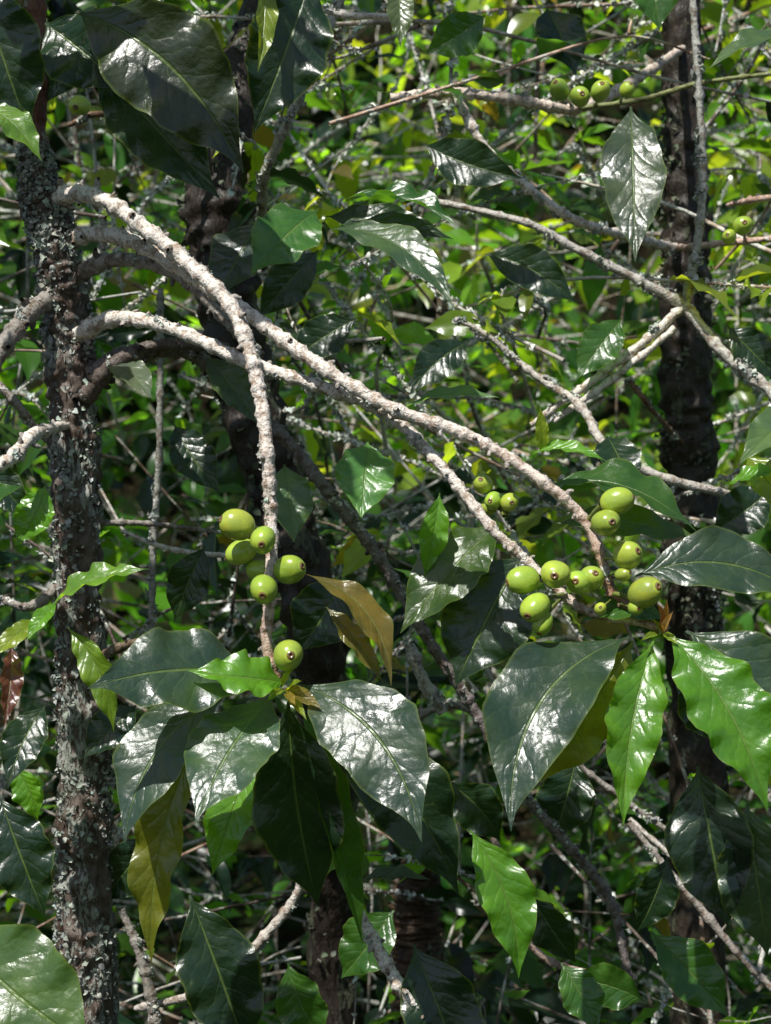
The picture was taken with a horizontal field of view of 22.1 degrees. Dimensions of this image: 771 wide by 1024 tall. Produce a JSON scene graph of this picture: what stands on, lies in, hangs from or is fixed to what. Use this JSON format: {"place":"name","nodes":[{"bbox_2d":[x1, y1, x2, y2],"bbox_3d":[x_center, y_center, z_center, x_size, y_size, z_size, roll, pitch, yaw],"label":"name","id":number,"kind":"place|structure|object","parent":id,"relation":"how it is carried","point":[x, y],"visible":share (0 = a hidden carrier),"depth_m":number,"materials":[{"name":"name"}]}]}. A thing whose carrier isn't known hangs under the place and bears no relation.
{"place":"outdoors","nodes":[
{"label":"outdoors","id":0,"kind":"place"},
{"bbox_2d":[0,0,770,1023],"bbox_3d":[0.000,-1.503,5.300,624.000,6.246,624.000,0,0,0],"label":"ground","id":1,"kind":"structure","parent":0,"point":[288,928],"depth_m":9.12,"materials":[{"name":"green plant"}]},
{"bbox_2d":[67,0,471,1023],"bbox_3d":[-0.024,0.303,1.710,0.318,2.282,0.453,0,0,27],"label":"coffee plant","id":2,"kind":"object","parent":1,"relation":"on","point":[205,216],"visible":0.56,"depth_m":1.70,"materials":[{"name":"plant"}]},
{"bbox_2d":[0,0,770,1023],"bbox_3d":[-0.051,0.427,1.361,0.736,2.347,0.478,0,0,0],"label":"coffee plant","id":3,"kind":"object","parent":1,"relation":"on","point":[554,716],"visible":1,"depth_m":1.33,"materials":[{"name":"green plant"}]},
{"bbox_2d":[0,0,770,1023],"bbox_3d":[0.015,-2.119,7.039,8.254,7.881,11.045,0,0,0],"label":"background foliage","id":4,"kind":"object","parent":1,"relation":"on","point":[352,558],"visible":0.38,"depth_m":3.03,"materials":[{"name":"green plant"}]},
{"bbox_2d":[0,0,770,1023],"bbox_3d":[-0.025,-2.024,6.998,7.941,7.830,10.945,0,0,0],"label":"twig thicket","id":5,"kind":"object","parent":1,"relation":"on","point":[384,436],"visible":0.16,"depth_m":2.35,"materials":[{"name":"green plant"}]},
{"bbox_2d":[0,0,770,1023],"bbox_3d":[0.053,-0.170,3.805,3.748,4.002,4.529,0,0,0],"label":"twig lichen","id":6,"kind":"object","parent":5,"relation":"attached to","point":[454,62],"visible":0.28,"depth_m":2.06},
{"bbox_2d":[388,764,770,1023],"bbox_3d":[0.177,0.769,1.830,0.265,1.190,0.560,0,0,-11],"label":"coffee plant","id":7,"kind":"object","parent":1,"relation":"on","point":[417,923],"visible":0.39,"depth_m":2.02,"materials":[{"name":"green plant"}]},
{"bbox_2d":[390,0,770,1023],"bbox_3d":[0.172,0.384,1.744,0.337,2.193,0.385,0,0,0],"label":"coffee plant","id":8,"kind":"object","parent":1,"relation":"on","point":[688,342],"visible":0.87,"depth_m":1.87,"materials":[{"name":"plant"}]}
]}

